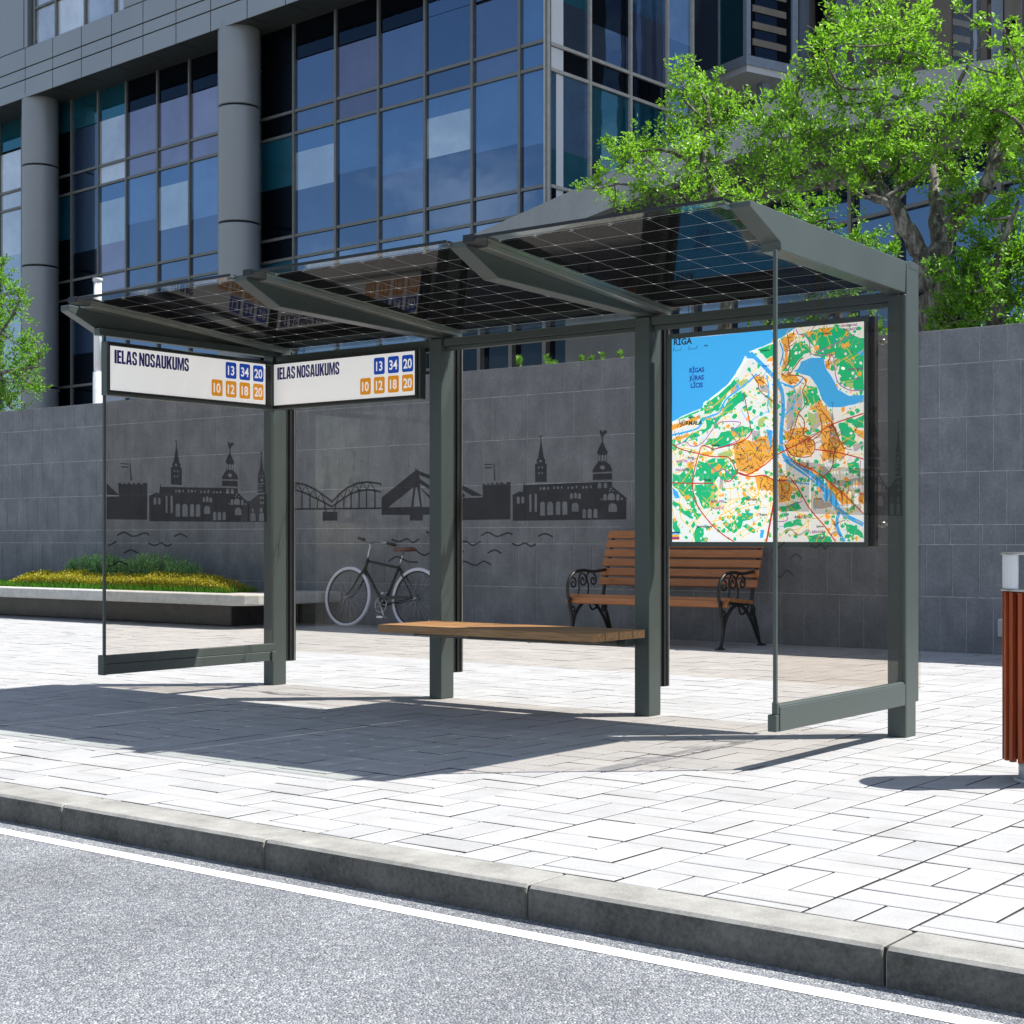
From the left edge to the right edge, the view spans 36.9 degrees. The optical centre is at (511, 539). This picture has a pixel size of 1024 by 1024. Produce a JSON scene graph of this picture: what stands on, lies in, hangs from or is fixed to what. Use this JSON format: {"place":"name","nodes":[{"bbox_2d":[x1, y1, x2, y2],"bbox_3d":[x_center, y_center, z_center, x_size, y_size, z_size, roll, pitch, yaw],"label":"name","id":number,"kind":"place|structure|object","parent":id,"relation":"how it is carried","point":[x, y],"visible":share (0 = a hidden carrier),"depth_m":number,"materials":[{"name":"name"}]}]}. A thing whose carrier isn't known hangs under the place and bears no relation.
{"place":"outdoors","nodes":[
{"label":"outdoors","id":0,"kind":"place"},
{"bbox_2d":[0,615,1023,985],"bbox_3d":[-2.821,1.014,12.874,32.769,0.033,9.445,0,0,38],"label":"pavement","id":1,"kind":"structure","parent":0,"point":[358,733],"depth_m":7.02,"materials":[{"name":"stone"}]},
{"bbox_2d":[0,586,340,625],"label":"planter","id":2,"kind":"object","parent":1,"relation":"on","point":[225,609],"visible":0.91,"depth_m":18.43,"materials":[{"name":"concrete"}]},
{"bbox_2d":[63,552,141,574],"bbox_3d":[-5.434,0.402,20.260,1.172,0.482,0.578,0,0,38],"label":"leafy shrub","id":3,"kind":"object","parent":2,"relation":"on","point":[94,565],"visible":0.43,"depth_m":20.13,"materials":[{"name":"green plant"}]},
{"bbox_2d":[0,578,258,592],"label":"grass","id":4,"kind":"structure","parent":2,"relation":"on","point":[172,588],"depth_m":18.76,"materials":[{"name":"green plant"}]},
{"bbox_2d":[6,568,253,592],"bbox_3d":[-4.896,0.496,19.273,4.536,0.293,0.464,0,0,38],"label":"yellow hedge","id":5,"kind":"object","parent":2,"relation":"on","point":[155,579],"visible":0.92,"depth_m":18.91,"materials":[{"name":"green plant"}]},
{"bbox_2d":[112,551,203,576],"bbox_3d":[-4.487,0.395,19.558,1.393,0.497,0.574,0,0,38],"label":"leafy shrub","id":6,"kind":"object","parent":2,"relation":"on","point":[146,564],"visible":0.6,"depth_m":19.43,"materials":[{"name":"green plant"}]},
{"bbox_2d":[325,537,429,626],"bbox_3d":[-1.461,0.490,17.351,1.755,1.024,0.556,0,-7,38],"label":"bicycle","id":7,"kind":"object","parent":1,"relation":"on","point":[364,573],"visible":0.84,"depth_m":17.39,"materials":[{"name":"paint"}]},
{"bbox_2d":[61,197,917,737],"bbox_3d":[-0.324,-0.230,8.615,4.724,2.459,1.880,0,0,38],"label":"bus shelter","id":8,"kind":"object","parent":1,"relation":"on","point":[765,435],"visible":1,"depth_m":8.57,"materials":[{"name":"paint"}]},
{"bbox_2d":[0,323,1023,654],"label":"stone wall","id":9,"kind":"structure","parent":1,"relation":"on","point":[970,455],"depth_m":16.59,"materials":[{"name":"tile"}]},
{"bbox_2d":[998,619,1001,636],"bbox_3d":[4.279,0.764,13.325,0.120,0.152,0.054,0,0,38],"label":"junction box","id":10,"kind":"object","parent":9,"relation":"attached to","point":[999,627],"visible":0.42,"depth_m":13.33,"materials":[{"name":"metal"}]},
{"bbox_2d":[0,782,1023,1013],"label":"kerb","id":11,"kind":"structure","parent":1,"relation":"on","point":[965,971],"depth_m":4.38,"materials":[{"name":"concrete"}]},
{"bbox_2d":[566,531,765,649],"bbox_3d":[1.458,0.461,14.744,1.790,1.102,0.861,0,0,38],"label":"park bench","id":12,"kind":"object","parent":1,"relation":"on","point":[604,600],"visible":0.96,"depth_m":14.76,"materials":[{"name":"brown wood"}]},
{"bbox_2d":[1000,552,1023,782],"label":"litter bin","id":13,"kind":"object","parent":1,"relation":"on","point":[1012,670],"visible":1,"depth_m":6.31,"materials":[{"name":"wood"}]},
{"bbox_2d":[0,820,1023,1023],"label":"road","id":14,"kind":"structure","parent":0,"point":[88,937],"depth_m":3.97,"materials":[{"name":"grey asphalt"}]},
{"bbox_2d":[0,828,1001,1023],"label":"road line","id":15,"kind":"object","parent":14,"relation":"on","point":[867,1001],"depth_m":4.22,"materials":[{"name":"paint"}]},
{"label":"ground","id":16,"kind":"structure","parent":0,"visible":0},
{"bbox_2d":[0,253,53,411],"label":"round tree","id":17,"kind":"object","parent":16,"relation":"on","point":[7,396],"visible":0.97,"depth_m":24.47,"materials":[{"name":"green plant"}]},
{"bbox_2d":[93,278,102,403],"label":"lamp pillar","id":18,"kind":"structure","parent":16,"relation":"on","point":[97,396],"depth_m":22.14,"materials":[{"name":"white metal"}]},
{"bbox_2d":[0,0,693,410],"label":"office building","id":19,"kind":"structure","parent":16,"relation":"on","point":[148,142],"depth_m":49.04,"materials":[{"name":"glass"}]},
{"bbox_2d":[1,118,20,192],"label":"window pane","id":20,"kind":"structure","parent":19,"relation":"in","point":[10,131],"depth_m":60.39,"materials":[{"name":"glass"}]},
{"bbox_2d":[1,209,20,292],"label":"window pane","id":21,"kind":"structure","parent":19,"relation":"in","point":[10,221],"depth_m":60.40,"materials":[{"name":"glass"}]},
{"bbox_2d":[1,311,20,391],"label":"window pane","id":22,"kind":"structure","parent":19,"relation":"in","point":[17,325],"depth_m":60.34,"materials":[{"name":"glass"}]},
{"bbox_2d":[37,0,54,42],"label":"upper window","id":23,"kind":"structure","parent":19,"relation":"in","point":[45,15],"depth_m":56.32,"materials":[{"name":"glass"}]},
{"bbox_2d":[58,195,69,281],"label":"window pane","id":24,"kind":"structure","parent":19,"relation":"in","point":[64,202],"depth_m":57.89,"materials":[{"name":"glass"}]},
{"bbox_2d":[59,101,69,175],"label":"window pane","id":25,"kind":"structure","parent":19,"relation":"in","point":[64,109],"depth_m":57.89,"materials":[{"name":"glass"}]},
{"bbox_2d":[59,302,69,386],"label":"window pane","id":26,"kind":"structure","parent":19,"relation":"in","point":[64,321],"depth_m":57.89,"materials":[{"name":"glass"}]},
{"bbox_2d":[58,0,83,34],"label":"upper window","id":27,"kind":"structure","parent":19,"relation":"in","point":[70,12],"depth_m":55.28,"materials":[{"name":"glass"}]},
{"bbox_2d":[73,298,93,384],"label":"window pane","id":28,"kind":"structure","parent":19,"relation":"in","point":[83,339],"depth_m":57.09,"materials":[{"name":"glass"}]},
{"bbox_2d":[74,92,96,171],"label":"window pane","id":29,"kind":"structure","parent":19,"relation":"in","point":[85,108],"depth_m":56.97,"materials":[{"name":"glass"}]},
{"bbox_2d":[74,188,96,278],"label":"window pane","id":30,"kind":"structure","parent":19,"relation":"in","point":[85,203],"depth_m":56.97,"materials":[{"name":"glass"}]},
{"bbox_2d":[88,0,113,22],"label":"upper window","id":31,"kind":"structure","parent":19,"relation":"in","point":[97,9],"depth_m":54.01,"materials":[{"name":"glass"}]},
{"bbox_2d":[100,83,124,164],"label":"window pane","id":32,"kind":"structure","parent":19,"relation":"in","point":[112,99],"depth_m":55.80,"materials":[{"name":"glass"}]},
{"bbox_2d":[100,181,124,272],"label":"window pane","id":33,"kind":"structure","parent":19,"relation":"in","point":[112,196],"depth_m":55.80,"materials":[{"name":"glass"}]},
{"bbox_2d":[102,293,124,342],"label":"window pane","id":34,"kind":"structure","parent":19,"relation":"in","point":[121,295],"depth_m":55.71,"materials":[{"name":"glass"}]},
{"bbox_2d":[118,0,123,10],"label":"upper window","id":35,"kind":"structure","parent":19,"relation":"in","point":[120,2],"depth_m":53.16,"materials":[{"name":"glass"}]},
{"bbox_2d":[128,72,155,156],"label":"window pane","id":36,"kind":"structure","parent":19,"relation":"in","point":[141,90],"depth_m":54.57,"materials":[{"name":"glass"}]},
{"bbox_2d":[128,172,155,267],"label":"window pane","id":37,"kind":"structure","parent":19,"relation":"in","point":[142,189],"depth_m":54.57,"materials":[{"name":"glass"}]},
{"bbox_2d":[128,288,155,346],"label":"window pane","id":38,"kind":"structure","parent":19,"relation":"in","point":[153,290],"depth_m":54.59,"materials":[{"name":"glass"}]},
{"bbox_2d":[159,61,187,147],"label":"window pane","id":39,"kind":"structure","parent":19,"relation":"in","point":[173,81],"depth_m":53.34,"materials":[{"name":"glass"}]},
{"bbox_2d":[159,164,187,260],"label":"window pane","id":40,"kind":"structure","parent":19,"relation":"in","point":[173,182],"depth_m":53.34,"materials":[{"name":"glass"}]},
{"bbox_2d":[159,279,187,350],"label":"window pane","id":41,"kind":"structure","parent":19,"relation":"in","point":[167,288],"depth_m":53.34,"materials":[{"name":"glass"}]},
{"bbox_2d":[191,51,217,138],"label":"window pane","id":42,"kind":"structure","parent":19,"relation":"in","point":[204,69],"depth_m":52.18,"materials":[{"name":"glass"}]},
{"bbox_2d":[191,156,217,254],"label":"window pane","id":43,"kind":"structure","parent":19,"relation":"in","point":[204,173],"depth_m":52.20,"materials":[{"name":"glass"}]},
{"bbox_2d":[191,274,217,354],"label":"window pane","id":44,"kind":"structure","parent":19,"relation":"in","point":[212,281],"depth_m":52.18,"materials":[{"name":"glass"}]},
{"bbox_2d":[261,26,291,118],"bbox_3d":[-7.588,-15.185,49.646,1.710,3.010,0.003,0,0,42],"label":"window pane","id":45,"kind":"structure","parent":19,"relation":"in","point":[276,46],"depth_m":49.67,"materials":[{"name":"glass"}]},
{"bbox_2d":[261,136,291,240],"label":"window pane","id":46,"kind":"structure","parent":19,"relation":"in","point":[276,156],"depth_m":49.67,"materials":[{"name":"glass"}]},
{"bbox_2d":[261,260,291,360],"bbox_3d":[-7.588,-7.370,49.646,1.710,3.260,0.001,0,0,42],"label":"window pane","id":47,"kind":"structure","parent":19,"relation":"in","point":[284,270],"depth_m":49.58,"materials":[{"name":"glass"}]},
{"bbox_2d":[296,11,333,108],"bbox_3d":[-6.191,-15.185,48.402,1.950,3.010,0.005,0,0,42],"label":"window pane","id":48,"kind":"structure","parent":19,"relation":"in","point":[315,73],"depth_m":48.40,"materials":[{"name":"glass"}]},
{"bbox_2d":[296,125,333,233],"label":"window pane","id":49,"kind":"structure","parent":19,"relation":"in","point":[314,148],"depth_m":48.40,"materials":[{"name":"glass"}]},
{"bbox_2d":[296,252,333,353],"label":"window pane","id":50,"kind":"structure","parent":19,"relation":"in","point":[329,255],"depth_m":48.40,"materials":[{"name":"glass"}]},
{"bbox_2d":[338,0,376,96],"label":"window pane","id":51,"kind":"structure","parent":19,"relation":"in","point":[357,61],"depth_m":47.11,"materials":[{"name":"glass"}]},
{"bbox_2d":[338,113,376,224],"bbox_3d":[-4.724,-11.335,47.102,1.890,3.270,0.004,0,0,42],"label":"window pane","id":52,"kind":"structure","parent":19,"relation":"in","point":[357,138],"depth_m":47.11,"materials":[{"name":"glass"}]},
{"bbox_2d":[338,244,376,349],"label":"window pane","id":53,"kind":"structure","parent":19,"relation":"in","point":[370,248],"depth_m":47.11,"materials":[{"name":"glass"}]},
{"bbox_2d":[381,0,422,84],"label":"window pane","id":54,"kind":"structure","parent":19,"relation":"in","point":[401,48],"depth_m":45.83,"materials":[{"name":"glass"}]},
{"bbox_2d":[381,101,422,216],"bbox_3d":[-3.262,-11.335,45.805,1.940,3.270,0.004,0,0,42],"label":"window pane","id":55,"kind":"structure","parent":19,"relation":"in","point":[401,127],"depth_m":45.81,"materials":[{"name":"glass"}]},
{"bbox_2d":[381,236,422,344],"bbox_3d":[-3.264,-7.370,45.802,1.940,3.260,0.010,0,0,42],"label":"window pane","id":56,"kind":"structure","parent":19,"relation":"in","point":[415,240],"depth_m":45.83,"materials":[{"name":"glass"}]},
{"bbox_2d":[427,0,469,70],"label":"window pane","id":57,"kind":"structure","parent":19,"relation":"in","point":[448,33],"depth_m":44.56,"materials":[{"name":"glass"}]},
{"bbox_2d":[427,88,469,206],"bbox_3d":[-1.815,-11.335,44.513,1.860,3.270,0.005,0,0,42],"label":"window pane","id":58,"kind":"structure","parent":19,"relation":"in","point":[448,115],"depth_m":44.54,"materials":[{"name":"glass"}]},
{"bbox_2d":[427,227,469,339],"bbox_3d":[-1.813,-7.370,44.514,1.860,3.260,0.004,0,0,42],"label":"window pane","id":59,"kind":"structure","parent":19,"relation":"in","point":[456,235],"depth_m":44.59,"materials":[{"name":"glass"}]},
{"bbox_2d":[475,221,501,233],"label":"window pane","id":60,"kind":"structure","parent":19,"relation":"in","point":[478,228],"depth_m":43.62,"materials":[{"name":"glass"}]},
{"bbox_2d":[474,75,517,197],"label":"window pane","id":61,"kind":"structure","parent":19,"relation":"in","point":[495,103],"depth_m":43.28,"materials":[{"name":"glass"}]},
{"bbox_2d":[475,0,517,57],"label":"window pane","id":62,"kind":"structure","parent":19,"relation":"in","point":[496,21],"depth_m":43.32,"materials":[{"name":"glass"}]},
{"bbox_2d":[522,0,542,43],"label":"window pane","id":63,"kind":"structure","parent":19,"relation":"in","point":[532,10],"depth_m":42.39,"materials":[{"name":"glass"}]},
{"bbox_2d":[522,69,542,187],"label":"window pane","id":64,"kind":"structure","parent":19,"relation":"in","point":[532,82],"depth_m":42.41,"materials":[{"name":"glass"}]},
{"bbox_2d":[516,353,594,365],"bbox_3d":[0.495,-0.536,16.922,0.898,3.073,0.465,0,0,-5],"label":"plant","id":65,"kind":"object","parent":16,"relation":"on","point":[519,360],"visible":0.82,"depth_m":17.05,"materials":[{"name":"green plant"}]},
{"bbox_2d":[547,354,584,363],"bbox_3d":[0.555,-0.522,16.953,0.160,3.044,0.653,0,0,-40],"label":"plant","id":66,"kind":"object","parent":16,"relation":"on","point":[581,357],"visible":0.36,"depth_m":17.03,"materials":[{"name":"green plant"}]},
{"bbox_2d":[598,350,634,359],"bbox_3d":[1.180,-0.533,16.375,0.675,3.068,0.300,0,0,29],"label":"plant","id":67,"kind":"object","parent":16,"relation":"on","point":[620,352],"visible":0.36,"depth_m":16.28,"materials":[{"name":"green plant"}]},
{"bbox_2d":[569,52,774,329],"bbox_3d":[1.932,-2.673,19.601,2.880,7.408,2.639,0,0,38],"label":"slender tree","id":68,"kind":"object","parent":16,"relation":"on","point":[687,151],"visible":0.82,"depth_m":19.15,"materials":[{"name":"green plant"}]},
{"bbox_2d":[448,114,1023,370],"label":"building","id":69,"kind":"structure","parent":16,"relation":"on","point":[915,203],"depth_m":31.28,"materials":[{"name":"blue glass"}]},
{"bbox_2d":[462,305,564,370],"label":"window","id":70,"kind":"structure","parent":69,"relation":"in","point":[496,357],"depth_m":41.37,"materials":[{"name":"glass"}]},
{"bbox_2d":[442,54,1023,248],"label":"canopy slab","id":71,"kind":"structure","parent":69,"relation":"on","point":[574,204],"depth_m":31.68,"materials":[{"name":"concrete"}]},
{"bbox_2d":[673,134,1023,334],"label":"window","id":72,"kind":"structure","parent":69,"relation":"in","point":[919,216],"depth_m":29.68,"materials":[{"name":"glass"}]},
{"bbox_2d":[694,0,800,115],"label":"glass bay","id":73,"kind":"object","parent":16,"relation":"on","point":[753,44],"visible":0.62,"depth_m":50.85,"materials":[{"name":"glass"}]},
{"bbox_2d":[747,176,903,335],"bbox_3d":[3.731,-1.862,19.923,2.915,5.764,1.953,0,0,38],"label":"bushy tree","id":74,"kind":"object","parent":16,"relation":"on","point":[815,218],"visible":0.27,"depth_m":19.29,"materials":[{"name":"green plant"}]},
{"bbox_2d":[694,0,1023,134],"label":"beige tower","id":75,"kind":"structure","parent":16,"relation":"on","point":[955,27],"depth_m":49.58,"materials":[{"name":"stone"}]},
{"bbox_2d":[816,0,828,70],"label":"window","id":76,"kind":"structure","parent":75,"relation":"in","point":[820,15],"depth_m":55.00,"materials":[{"name":"glass"}]},
{"bbox_2d":[710,0,1023,331],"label":"broadleaf tree","id":77,"kind":"object","parent":16,"relation":"on","point":[996,108],"visible":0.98,"depth_m":16.65,"materials":[{"name":"green plant"}]},
{"bbox_2d":[921,187,1023,330],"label":"bushy tree","id":78,"kind":"object","parent":16,"relation":"on","point":[972,294],"visible":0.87,"depth_m":15.59,"materials":[{"name":"green plant"}]}
]}

